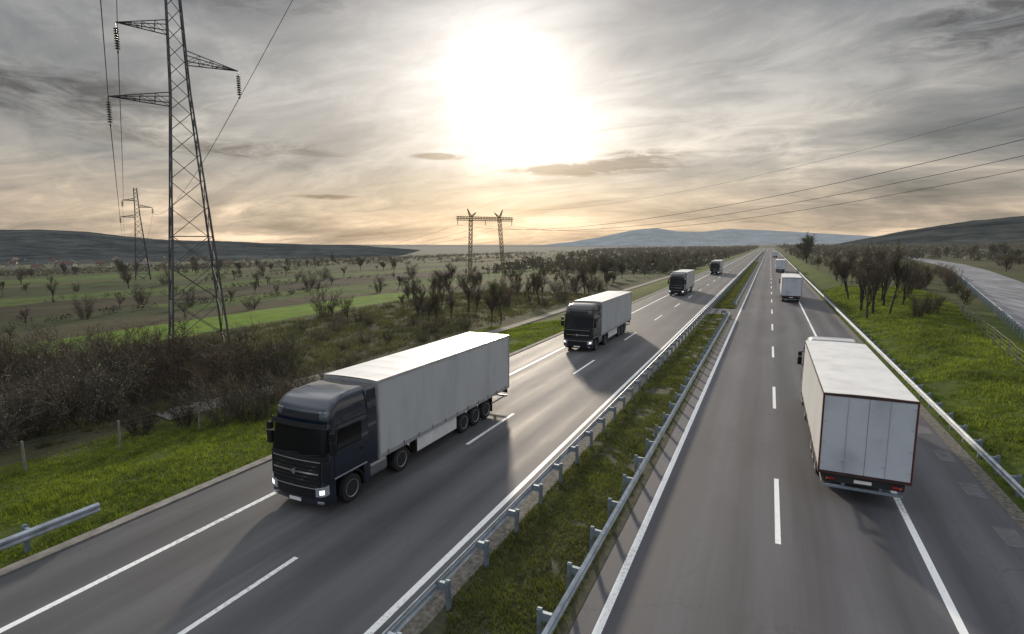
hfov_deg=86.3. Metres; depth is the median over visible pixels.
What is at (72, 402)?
thorn bush
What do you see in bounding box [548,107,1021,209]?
power cable
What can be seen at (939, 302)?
budding tree
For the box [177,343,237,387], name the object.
thorn bush
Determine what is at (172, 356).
thorn bush
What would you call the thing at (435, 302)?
budding tree
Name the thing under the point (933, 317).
verge grass
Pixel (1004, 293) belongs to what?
side road
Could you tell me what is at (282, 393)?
thorn bush
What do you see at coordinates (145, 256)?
electricity pylon
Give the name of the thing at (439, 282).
budding tree
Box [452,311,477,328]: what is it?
leafy bush
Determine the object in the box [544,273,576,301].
thorn bush
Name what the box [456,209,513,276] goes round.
portal pylon
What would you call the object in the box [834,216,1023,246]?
hills
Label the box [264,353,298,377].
thorn bush
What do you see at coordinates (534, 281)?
budding tree
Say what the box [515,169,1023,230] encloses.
power cable
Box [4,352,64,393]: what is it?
thorn bush
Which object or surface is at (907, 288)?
bare tree
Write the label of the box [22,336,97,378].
thorn bush
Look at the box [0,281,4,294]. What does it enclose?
bare tree
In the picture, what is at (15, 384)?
thorn bush
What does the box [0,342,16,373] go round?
thorn bush
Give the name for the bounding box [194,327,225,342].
leafy bush
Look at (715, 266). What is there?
articulated truck
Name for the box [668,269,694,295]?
articulated truck
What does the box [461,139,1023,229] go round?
power cable
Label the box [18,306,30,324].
bare tree
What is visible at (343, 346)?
leafy bush
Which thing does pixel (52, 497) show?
lawn grass
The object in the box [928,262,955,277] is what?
thorn bush
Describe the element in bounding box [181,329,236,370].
thorn bush
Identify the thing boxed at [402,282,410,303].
budding tree
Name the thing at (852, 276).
budding tree
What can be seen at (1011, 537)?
drain slabs
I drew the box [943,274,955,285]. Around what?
thorn bush
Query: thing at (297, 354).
leafy bush
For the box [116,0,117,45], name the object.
power cable
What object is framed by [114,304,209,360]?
thorn bush
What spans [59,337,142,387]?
thorn bush
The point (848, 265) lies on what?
bare tree
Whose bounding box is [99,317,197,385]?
thorn bush
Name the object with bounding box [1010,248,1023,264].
dark tree
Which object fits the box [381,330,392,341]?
thorn bush
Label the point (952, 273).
thorn bush
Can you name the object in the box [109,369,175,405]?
thorn bush
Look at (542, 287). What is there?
bare tree
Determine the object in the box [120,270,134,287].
bare tree
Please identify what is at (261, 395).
thorn bush
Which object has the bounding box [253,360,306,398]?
thorn bush
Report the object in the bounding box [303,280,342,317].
thorn bush
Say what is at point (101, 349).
thorn bush
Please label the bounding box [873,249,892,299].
bare tree
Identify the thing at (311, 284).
thorn bush
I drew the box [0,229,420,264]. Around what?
hills
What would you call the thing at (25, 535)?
guard rail
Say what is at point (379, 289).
thorn bush
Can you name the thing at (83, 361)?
thorn bush
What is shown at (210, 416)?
thorn bush
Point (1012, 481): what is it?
guard rail
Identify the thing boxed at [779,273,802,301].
articulated truck
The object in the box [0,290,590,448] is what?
rough grass
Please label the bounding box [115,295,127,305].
bare tree
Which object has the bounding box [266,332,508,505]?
articulated truck
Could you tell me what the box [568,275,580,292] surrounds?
bare tree
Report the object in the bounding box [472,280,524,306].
thorn bush
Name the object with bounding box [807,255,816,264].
thorn bush
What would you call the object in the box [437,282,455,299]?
bare tree
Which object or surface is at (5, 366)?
thorn bush
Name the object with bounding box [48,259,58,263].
village house
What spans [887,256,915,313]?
bare tree
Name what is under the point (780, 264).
articulated truck
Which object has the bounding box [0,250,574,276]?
distant hedgerows
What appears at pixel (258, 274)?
bare tree
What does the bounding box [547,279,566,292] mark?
thorn bush
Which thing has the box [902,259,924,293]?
bare tree
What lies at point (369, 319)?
thorn bush
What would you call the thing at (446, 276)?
bare tree
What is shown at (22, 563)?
drain kerb
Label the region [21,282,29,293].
budding tree
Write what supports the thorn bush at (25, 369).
on the ground at (282, 306)
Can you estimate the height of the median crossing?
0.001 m
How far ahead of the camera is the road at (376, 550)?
17.05 m
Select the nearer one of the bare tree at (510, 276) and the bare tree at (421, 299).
the bare tree at (421, 299)
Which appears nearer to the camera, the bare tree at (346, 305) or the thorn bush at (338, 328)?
the thorn bush at (338, 328)
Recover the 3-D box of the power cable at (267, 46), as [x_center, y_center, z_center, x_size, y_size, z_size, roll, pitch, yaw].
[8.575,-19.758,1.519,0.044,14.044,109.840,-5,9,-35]
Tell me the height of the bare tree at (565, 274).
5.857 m
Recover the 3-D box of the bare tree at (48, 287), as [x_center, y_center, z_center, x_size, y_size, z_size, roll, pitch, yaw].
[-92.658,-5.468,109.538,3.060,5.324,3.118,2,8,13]
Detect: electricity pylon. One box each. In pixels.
[106,0,240,359]
[119,188,153,279]
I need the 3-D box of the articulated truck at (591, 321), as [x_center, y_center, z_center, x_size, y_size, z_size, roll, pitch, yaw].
[8.419,0.082,51.801,3.060,4.035,14.207,4,8,25]
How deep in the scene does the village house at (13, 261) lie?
858.13 m
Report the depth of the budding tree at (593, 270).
139.41 m
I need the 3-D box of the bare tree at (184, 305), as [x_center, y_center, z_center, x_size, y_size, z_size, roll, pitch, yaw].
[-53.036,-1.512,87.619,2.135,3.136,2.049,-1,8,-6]
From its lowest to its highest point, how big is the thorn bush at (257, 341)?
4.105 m
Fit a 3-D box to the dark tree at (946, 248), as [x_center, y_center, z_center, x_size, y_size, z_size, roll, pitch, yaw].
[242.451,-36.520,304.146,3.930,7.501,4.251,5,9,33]
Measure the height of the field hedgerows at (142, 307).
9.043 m
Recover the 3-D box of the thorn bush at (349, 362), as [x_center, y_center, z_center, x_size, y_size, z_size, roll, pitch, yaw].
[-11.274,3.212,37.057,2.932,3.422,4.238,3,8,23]
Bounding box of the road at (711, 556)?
[568,248,1023,633]
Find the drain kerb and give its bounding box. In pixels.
[0,257,737,576]
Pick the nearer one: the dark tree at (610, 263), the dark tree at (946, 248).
the dark tree at (610, 263)
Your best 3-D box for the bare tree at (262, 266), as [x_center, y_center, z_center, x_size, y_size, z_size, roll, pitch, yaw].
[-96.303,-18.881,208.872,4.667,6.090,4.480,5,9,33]
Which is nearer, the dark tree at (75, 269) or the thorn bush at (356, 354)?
the thorn bush at (356, 354)
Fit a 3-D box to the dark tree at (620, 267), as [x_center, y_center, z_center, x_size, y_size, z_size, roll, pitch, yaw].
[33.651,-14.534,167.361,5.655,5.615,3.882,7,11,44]
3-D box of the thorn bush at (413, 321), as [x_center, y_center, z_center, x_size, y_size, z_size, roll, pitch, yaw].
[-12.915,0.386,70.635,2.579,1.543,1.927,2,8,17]
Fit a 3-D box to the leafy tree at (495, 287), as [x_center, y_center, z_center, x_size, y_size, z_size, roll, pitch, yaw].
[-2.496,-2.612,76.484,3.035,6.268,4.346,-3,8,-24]
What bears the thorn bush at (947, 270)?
on the ground at (282, 306)
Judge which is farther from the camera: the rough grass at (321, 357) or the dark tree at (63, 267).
the dark tree at (63, 267)
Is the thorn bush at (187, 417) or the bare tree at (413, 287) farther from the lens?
the bare tree at (413, 287)
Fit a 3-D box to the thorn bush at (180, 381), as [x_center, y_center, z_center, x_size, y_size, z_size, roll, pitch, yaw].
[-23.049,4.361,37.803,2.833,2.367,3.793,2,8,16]
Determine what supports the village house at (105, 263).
on the ground at (282, 306)
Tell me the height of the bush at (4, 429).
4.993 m
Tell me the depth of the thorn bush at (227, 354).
41.96 m
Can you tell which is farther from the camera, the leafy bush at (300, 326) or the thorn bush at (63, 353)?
the leafy bush at (300, 326)
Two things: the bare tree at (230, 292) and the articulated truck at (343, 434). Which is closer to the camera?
the articulated truck at (343, 434)
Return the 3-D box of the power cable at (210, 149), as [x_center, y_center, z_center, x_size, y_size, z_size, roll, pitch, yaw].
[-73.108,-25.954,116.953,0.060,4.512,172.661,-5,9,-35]
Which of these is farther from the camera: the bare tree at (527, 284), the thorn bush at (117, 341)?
the bare tree at (527, 284)
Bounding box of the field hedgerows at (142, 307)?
[1,256,578,323]
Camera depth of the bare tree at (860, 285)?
69.53 m
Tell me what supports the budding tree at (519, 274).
on the ground at (282, 306)
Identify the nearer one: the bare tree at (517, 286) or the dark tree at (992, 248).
the bare tree at (517, 286)
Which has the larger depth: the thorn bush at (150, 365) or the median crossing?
the median crossing
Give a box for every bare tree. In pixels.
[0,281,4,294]
[4,326,16,341]
[16,268,27,283]
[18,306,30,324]
[42,280,58,301]
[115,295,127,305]
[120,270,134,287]
[175,301,187,311]
[207,273,226,288]
[227,289,235,300]
[250,278,257,292]
[251,268,263,285]
[253,262,266,272]
[324,301,336,312]
[326,273,333,284]
[332,293,354,317]
[396,276,404,289]
[397,274,426,314]
[407,277,421,305]
[414,299,419,315]
[422,302,432,321]
[432,265,457,296]
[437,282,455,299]
[443,286,458,316]
[450,263,481,311]
[467,270,481,292]
[470,288,481,310]
[483,288,500,321]
[504,271,515,283]
[511,281,521,295]
[523,277,531,298]
[537,275,548,299]
[559,266,568,289]
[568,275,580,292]
[569,280,577,295]
[578,268,589,292]
[578,276,592,293]
[599,261,609,277]
[829,265,841,280]
[830,253,860,298]
[831,252,842,267]
[837,266,849,290]
[846,242,881,301]
[850,240,894,318]
[852,247,876,310]
[860,243,893,313]
[872,233,910,305]
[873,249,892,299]
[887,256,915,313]
[892,259,928,304]
[899,259,915,293]
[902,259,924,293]
[945,273,957,290]
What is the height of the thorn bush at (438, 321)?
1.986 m
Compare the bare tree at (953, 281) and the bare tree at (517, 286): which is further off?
the bare tree at (517, 286)
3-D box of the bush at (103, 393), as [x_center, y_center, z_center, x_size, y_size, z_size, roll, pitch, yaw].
[-24.379,3.547,32.129,7.132,5.825,7.714,-4,8,-25]
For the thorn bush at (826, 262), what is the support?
on the ground at (282, 306)
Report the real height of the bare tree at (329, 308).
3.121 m
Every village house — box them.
[4,263,14,267]
[7,260,17,263]
[30,264,42,268]
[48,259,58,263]
[64,261,76,267]
[95,260,103,265]
[101,261,109,265]
[132,259,142,265]
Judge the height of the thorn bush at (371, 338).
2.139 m
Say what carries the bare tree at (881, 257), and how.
on the ground at (282, 306)
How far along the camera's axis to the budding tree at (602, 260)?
200.82 m
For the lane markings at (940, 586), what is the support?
on the road at (711, 556)
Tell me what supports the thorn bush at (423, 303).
on the ground at (282, 306)
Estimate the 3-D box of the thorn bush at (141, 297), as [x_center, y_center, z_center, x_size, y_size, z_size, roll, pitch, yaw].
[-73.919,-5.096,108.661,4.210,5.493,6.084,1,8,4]
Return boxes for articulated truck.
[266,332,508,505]
[561,291,631,349]
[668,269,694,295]
[709,260,723,274]
[775,259,785,271]
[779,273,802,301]
[797,336,920,498]
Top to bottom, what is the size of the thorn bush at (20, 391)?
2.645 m
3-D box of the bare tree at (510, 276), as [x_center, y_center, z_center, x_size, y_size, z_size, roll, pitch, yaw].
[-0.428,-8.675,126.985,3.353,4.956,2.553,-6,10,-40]
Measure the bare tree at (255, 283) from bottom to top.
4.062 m
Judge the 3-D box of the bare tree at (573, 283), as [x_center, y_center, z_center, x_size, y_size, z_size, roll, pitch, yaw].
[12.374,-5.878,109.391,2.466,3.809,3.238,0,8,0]
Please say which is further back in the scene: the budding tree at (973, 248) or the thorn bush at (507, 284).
the budding tree at (973, 248)
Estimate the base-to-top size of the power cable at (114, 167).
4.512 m
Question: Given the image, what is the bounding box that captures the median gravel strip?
[399,248,765,633]
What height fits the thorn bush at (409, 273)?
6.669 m
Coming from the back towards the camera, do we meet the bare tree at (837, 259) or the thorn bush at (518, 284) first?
the bare tree at (837, 259)
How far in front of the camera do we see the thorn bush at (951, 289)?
87.90 m
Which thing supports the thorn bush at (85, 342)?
on the ground at (282, 306)
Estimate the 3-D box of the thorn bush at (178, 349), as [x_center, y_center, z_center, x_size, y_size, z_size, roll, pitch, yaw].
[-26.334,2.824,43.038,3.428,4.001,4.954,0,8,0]
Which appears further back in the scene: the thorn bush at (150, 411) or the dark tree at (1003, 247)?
the dark tree at (1003, 247)
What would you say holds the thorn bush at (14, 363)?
on the ground at (282, 306)
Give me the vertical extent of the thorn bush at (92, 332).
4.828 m
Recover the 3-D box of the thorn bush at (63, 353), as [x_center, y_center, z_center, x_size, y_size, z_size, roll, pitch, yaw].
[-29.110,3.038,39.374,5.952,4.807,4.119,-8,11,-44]
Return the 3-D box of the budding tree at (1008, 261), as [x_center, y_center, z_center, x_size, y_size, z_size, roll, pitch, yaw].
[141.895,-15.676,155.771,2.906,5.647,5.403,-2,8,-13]
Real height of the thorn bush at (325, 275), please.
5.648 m
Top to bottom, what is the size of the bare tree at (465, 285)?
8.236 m
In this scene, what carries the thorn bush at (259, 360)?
on the ground at (282, 306)
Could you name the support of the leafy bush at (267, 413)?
on the ground at (282, 306)
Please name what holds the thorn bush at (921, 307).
on the ground at (282, 306)
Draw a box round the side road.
[908,258,1023,326]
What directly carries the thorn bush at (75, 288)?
on the ground at (282, 306)
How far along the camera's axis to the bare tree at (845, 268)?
83.35 m
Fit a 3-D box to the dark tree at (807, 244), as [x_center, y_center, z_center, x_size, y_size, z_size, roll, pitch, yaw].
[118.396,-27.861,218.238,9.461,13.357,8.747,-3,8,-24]
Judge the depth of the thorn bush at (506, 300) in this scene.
93.35 m
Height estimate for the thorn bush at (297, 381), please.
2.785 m
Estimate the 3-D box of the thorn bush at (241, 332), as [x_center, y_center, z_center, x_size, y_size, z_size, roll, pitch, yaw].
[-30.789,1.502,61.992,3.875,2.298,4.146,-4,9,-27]
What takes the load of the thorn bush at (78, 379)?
on the ground at (282, 306)
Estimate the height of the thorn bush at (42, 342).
5.209 m
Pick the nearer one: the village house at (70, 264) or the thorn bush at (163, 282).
the thorn bush at (163, 282)
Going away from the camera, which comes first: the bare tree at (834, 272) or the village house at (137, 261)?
the bare tree at (834, 272)
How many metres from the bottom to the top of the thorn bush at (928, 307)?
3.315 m
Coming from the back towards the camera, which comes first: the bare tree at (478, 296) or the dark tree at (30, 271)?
the dark tree at (30, 271)
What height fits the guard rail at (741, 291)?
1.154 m
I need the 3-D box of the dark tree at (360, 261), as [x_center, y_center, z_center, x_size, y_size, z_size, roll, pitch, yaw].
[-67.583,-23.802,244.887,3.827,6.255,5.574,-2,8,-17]
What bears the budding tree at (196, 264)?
on the ground at (282, 306)
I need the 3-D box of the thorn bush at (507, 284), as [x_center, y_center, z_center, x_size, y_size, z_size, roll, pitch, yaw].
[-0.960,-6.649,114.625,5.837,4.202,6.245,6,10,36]
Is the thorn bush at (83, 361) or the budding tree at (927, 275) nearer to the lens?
the thorn bush at (83, 361)
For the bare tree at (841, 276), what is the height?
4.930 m
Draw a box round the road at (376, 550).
[0,248,764,633]
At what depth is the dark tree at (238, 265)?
234.87 m
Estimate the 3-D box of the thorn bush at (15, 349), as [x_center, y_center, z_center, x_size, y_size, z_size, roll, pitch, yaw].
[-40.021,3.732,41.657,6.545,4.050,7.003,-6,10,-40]
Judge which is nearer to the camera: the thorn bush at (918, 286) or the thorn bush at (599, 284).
the thorn bush at (918, 286)
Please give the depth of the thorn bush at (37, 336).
46.04 m
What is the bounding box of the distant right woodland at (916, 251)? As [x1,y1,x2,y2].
[775,241,1023,260]
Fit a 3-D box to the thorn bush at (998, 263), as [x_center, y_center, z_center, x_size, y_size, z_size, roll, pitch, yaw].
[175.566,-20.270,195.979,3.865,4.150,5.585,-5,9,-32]
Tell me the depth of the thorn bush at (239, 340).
43.33 m
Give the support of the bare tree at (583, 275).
on the ground at (282, 306)
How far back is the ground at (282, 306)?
88.35 m
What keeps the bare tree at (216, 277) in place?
on the ground at (282, 306)
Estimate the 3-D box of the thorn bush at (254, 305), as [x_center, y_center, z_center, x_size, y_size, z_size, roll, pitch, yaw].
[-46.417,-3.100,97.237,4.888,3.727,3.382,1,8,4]
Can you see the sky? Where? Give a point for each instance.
(365, 122)
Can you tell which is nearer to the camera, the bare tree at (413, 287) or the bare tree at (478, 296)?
the bare tree at (478, 296)
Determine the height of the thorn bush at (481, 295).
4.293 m
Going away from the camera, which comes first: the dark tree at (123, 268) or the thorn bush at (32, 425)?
the thorn bush at (32, 425)
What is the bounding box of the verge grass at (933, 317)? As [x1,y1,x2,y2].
[818,285,1023,505]
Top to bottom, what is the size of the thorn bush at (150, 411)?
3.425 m
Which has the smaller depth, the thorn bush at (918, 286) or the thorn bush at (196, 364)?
the thorn bush at (196, 364)
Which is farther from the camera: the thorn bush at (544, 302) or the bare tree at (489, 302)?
the thorn bush at (544, 302)
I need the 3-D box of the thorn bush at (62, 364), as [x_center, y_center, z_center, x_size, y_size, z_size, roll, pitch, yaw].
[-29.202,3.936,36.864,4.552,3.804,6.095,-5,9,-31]
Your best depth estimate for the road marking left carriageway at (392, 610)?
16.05 m
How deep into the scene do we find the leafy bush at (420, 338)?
59.12 m
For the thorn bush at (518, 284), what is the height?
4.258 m
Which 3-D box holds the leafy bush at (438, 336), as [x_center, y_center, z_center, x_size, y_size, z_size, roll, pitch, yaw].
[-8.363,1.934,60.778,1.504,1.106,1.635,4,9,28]
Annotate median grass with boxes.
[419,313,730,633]
[711,261,757,308]
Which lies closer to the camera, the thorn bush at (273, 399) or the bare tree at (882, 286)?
the thorn bush at (273, 399)
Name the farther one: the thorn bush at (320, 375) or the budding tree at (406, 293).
the budding tree at (406, 293)
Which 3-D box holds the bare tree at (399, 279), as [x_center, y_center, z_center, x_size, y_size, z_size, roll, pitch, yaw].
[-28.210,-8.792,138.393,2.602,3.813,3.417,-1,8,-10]
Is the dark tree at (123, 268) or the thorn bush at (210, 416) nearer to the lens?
the thorn bush at (210, 416)
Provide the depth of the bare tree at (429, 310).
72.71 m
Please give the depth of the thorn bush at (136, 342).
41.74 m
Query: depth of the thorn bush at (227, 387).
34.54 m
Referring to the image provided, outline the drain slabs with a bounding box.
[918,426,1023,548]
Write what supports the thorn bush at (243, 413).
on the ground at (282, 306)
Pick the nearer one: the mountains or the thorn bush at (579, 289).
the thorn bush at (579, 289)
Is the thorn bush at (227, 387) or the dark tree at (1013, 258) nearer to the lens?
the thorn bush at (227, 387)
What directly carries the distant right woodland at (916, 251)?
on the ground at (282, 306)
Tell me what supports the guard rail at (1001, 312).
on the ground at (282, 306)
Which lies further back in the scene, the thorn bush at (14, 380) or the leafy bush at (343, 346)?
the leafy bush at (343, 346)
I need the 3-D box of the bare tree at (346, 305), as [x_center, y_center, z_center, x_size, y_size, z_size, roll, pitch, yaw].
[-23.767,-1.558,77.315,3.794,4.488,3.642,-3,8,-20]
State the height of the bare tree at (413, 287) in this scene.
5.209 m
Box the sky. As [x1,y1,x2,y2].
[0,0,1023,244]
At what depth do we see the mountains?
6869.06 m
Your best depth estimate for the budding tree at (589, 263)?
167.65 m
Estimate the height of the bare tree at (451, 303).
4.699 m
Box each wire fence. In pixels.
[0,386,269,472]
[960,303,1023,365]
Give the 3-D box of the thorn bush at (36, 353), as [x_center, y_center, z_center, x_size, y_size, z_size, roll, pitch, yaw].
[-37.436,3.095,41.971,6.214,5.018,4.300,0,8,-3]
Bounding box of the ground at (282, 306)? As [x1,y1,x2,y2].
[0,244,1023,632]
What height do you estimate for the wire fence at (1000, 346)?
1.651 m
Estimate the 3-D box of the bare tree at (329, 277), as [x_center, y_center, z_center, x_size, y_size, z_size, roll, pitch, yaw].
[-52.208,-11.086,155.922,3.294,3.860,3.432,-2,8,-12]
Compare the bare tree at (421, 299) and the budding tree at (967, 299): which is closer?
the budding tree at (967, 299)
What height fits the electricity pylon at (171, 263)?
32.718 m
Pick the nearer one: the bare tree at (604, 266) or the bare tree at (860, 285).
the bare tree at (860, 285)
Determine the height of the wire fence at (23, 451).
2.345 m
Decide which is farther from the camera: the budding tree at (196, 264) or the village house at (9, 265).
the village house at (9, 265)
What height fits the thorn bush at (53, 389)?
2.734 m
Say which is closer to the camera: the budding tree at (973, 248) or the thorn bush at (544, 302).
the thorn bush at (544, 302)
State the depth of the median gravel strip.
16.79 m
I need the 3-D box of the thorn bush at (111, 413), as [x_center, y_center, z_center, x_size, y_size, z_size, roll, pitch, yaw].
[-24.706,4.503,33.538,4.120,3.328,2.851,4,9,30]
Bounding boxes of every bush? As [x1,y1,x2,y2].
[0,320,76,373]
[0,324,37,361]
[0,332,61,392]
[0,337,34,368]
[0,338,67,382]
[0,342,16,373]
[0,344,45,386]
[0,352,49,450]
[0,371,40,400]
[0,371,78,428]
[0,374,64,440]
[0,376,71,412]
[3,319,110,376]
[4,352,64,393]
[5,345,84,388]
[9,336,156,433]
[9,352,150,409]
[11,370,89,408]
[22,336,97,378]
[23,374,98,422]
[28,323,131,366]
[39,349,113,398]
[59,331,137,381]
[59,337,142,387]
[62,345,104,378]
[70,291,98,318]
[71,279,79,291]
[74,321,153,367]
[75,364,138,415]
[82,344,155,371]
[83,323,181,396]
[90,320,146,369]
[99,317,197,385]
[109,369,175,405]
[110,378,170,435]
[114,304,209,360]
[124,331,181,373]
[129,278,154,303]
[143,322,224,387]
[144,332,196,372]
[148,362,194,396]
[154,371,218,428]
[157,268,167,284]
[158,343,254,395]
[162,369,286,424]
[172,331,213,372]
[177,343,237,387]
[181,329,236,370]
[182,286,196,306]
[191,317,295,388]
[191,323,253,366]
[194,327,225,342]
[201,340,251,381]
[205,367,257,412]
[217,370,277,422]
[228,321,254,338]
[229,340,268,366]
[236,374,283,410]
[237,293,261,309]
[242,325,298,370]
[243,364,296,404]
[244,397,278,421]
[251,324,314,367]
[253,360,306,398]
[262,359,323,395]
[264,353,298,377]
[274,380,306,405]
[289,359,330,385]
[293,317,312,330]
[299,265,319,287]
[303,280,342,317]
[308,324,332,340]
[313,265,330,278]
[323,340,374,375]
[326,315,347,331]
[333,335,356,348]
[337,354,373,369]
[350,350,364,358]
[351,307,365,322]
[351,325,380,343]
[360,311,378,324]
[373,278,383,292]
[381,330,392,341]
[402,263,419,276]
[404,290,440,312]
[405,316,421,325]
[413,330,431,341]
[428,312,451,326]
[431,331,442,338]
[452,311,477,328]
[458,279,490,299]
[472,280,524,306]
[491,276,517,293]
[502,285,515,306]
[509,278,523,291]
[531,293,553,305]
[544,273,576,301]
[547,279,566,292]
[564,274,582,292]
[577,270,603,289]
[587,275,608,290]
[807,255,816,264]
[817,253,838,265]
[905,288,952,313]
[907,290,929,317]
[913,269,934,288]
[913,281,921,289]
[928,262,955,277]
[937,263,959,276]
[938,272,969,293]
[942,269,965,282]
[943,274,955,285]
[992,257,1003,265]
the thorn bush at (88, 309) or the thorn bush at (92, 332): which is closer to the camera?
the thorn bush at (92, 332)
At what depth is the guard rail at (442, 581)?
18.30 m
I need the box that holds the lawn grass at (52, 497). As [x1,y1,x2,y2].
[0,319,564,567]
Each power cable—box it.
[100,0,110,124]
[110,126,120,223]
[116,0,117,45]
[118,54,122,173]
[155,99,238,214]
[240,0,292,96]
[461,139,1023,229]
[485,155,1023,230]
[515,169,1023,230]
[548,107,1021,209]
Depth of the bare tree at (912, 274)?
78.05 m
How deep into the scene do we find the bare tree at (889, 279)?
69.13 m
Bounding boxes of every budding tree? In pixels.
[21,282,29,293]
[190,261,200,270]
[388,255,397,267]
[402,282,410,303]
[422,284,443,322]
[429,273,438,290]
[436,277,443,289]
[510,268,524,285]
[526,265,548,302]
[586,259,593,274]
[589,257,601,284]
[597,253,605,265]
[849,260,858,283]
[925,269,932,289]
[934,295,945,312]
[950,283,977,310]
[969,243,980,251]
[1001,253,1019,271]
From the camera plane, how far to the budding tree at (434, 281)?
96.61 m
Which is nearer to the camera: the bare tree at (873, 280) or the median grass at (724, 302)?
the bare tree at (873, 280)
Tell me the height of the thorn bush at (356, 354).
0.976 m
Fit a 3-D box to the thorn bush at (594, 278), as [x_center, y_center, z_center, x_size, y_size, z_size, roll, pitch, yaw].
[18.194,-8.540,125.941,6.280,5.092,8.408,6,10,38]
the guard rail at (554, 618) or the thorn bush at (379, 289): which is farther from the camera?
the thorn bush at (379, 289)
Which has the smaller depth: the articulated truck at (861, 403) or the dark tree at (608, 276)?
the articulated truck at (861, 403)
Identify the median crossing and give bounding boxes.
[706,308,735,314]
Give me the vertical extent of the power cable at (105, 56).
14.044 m
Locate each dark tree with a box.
[26,268,35,275]
[60,263,67,272]
[70,266,78,274]
[113,257,121,271]
[116,259,133,281]
[234,262,242,269]
[357,258,364,270]
[602,258,615,274]
[603,271,614,288]
[613,262,630,277]
[796,232,815,263]
[943,246,952,254]
[988,242,999,253]
[997,241,1009,253]
[998,253,1017,267]
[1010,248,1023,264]
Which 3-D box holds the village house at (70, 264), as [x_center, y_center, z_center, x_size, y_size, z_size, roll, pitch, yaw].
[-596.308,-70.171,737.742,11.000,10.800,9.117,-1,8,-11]
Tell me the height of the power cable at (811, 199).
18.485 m
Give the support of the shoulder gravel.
on the road at (711, 556)
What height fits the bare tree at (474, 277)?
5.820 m
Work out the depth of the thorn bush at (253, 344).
45.45 m
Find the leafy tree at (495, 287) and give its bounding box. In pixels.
[484,281,506,319]
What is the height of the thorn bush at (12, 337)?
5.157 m
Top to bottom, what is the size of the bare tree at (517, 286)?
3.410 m
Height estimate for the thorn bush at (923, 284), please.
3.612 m
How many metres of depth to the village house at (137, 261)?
790.66 m
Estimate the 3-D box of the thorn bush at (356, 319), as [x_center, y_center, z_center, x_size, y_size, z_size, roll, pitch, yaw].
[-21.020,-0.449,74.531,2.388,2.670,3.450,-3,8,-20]
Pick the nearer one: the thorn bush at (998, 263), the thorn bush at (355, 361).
the thorn bush at (355, 361)
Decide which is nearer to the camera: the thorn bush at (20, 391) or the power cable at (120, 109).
the thorn bush at (20, 391)
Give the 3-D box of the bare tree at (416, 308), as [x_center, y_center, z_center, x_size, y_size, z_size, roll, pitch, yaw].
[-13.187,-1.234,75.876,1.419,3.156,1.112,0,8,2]
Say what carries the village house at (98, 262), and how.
on the ground at (282, 306)
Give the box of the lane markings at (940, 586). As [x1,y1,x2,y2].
[592,248,968,633]
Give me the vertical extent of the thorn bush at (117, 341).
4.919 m
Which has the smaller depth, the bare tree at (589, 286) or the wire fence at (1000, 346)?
the wire fence at (1000, 346)
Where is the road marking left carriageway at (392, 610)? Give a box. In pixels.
[0,248,760,633]
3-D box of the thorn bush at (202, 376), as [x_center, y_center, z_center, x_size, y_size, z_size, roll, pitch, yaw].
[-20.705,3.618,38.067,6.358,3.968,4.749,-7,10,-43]
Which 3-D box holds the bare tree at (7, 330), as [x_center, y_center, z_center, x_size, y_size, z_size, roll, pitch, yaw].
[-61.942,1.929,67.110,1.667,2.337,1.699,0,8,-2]
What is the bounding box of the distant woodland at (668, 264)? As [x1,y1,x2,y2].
[482,245,758,273]
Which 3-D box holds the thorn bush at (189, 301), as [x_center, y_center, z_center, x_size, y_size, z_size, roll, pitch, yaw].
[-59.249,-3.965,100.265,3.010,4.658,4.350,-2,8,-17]
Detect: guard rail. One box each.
[0,502,100,552]
[382,251,762,633]
[537,310,729,633]
[733,251,765,305]
[779,252,1023,498]
[953,272,1023,340]
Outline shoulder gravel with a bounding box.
[774,248,1023,530]
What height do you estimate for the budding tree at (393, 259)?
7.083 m
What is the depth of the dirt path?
65.61 m
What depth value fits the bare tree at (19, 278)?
160.84 m
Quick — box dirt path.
[153,258,724,419]
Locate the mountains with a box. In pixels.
[536,228,873,245]
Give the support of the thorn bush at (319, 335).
on the ground at (282, 306)
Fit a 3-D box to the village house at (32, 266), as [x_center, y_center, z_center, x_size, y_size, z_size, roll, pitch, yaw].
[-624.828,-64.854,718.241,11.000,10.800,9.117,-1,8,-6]
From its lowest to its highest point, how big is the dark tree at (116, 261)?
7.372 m
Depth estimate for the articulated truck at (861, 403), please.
18.85 m
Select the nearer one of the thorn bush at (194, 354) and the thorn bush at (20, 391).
the thorn bush at (20, 391)

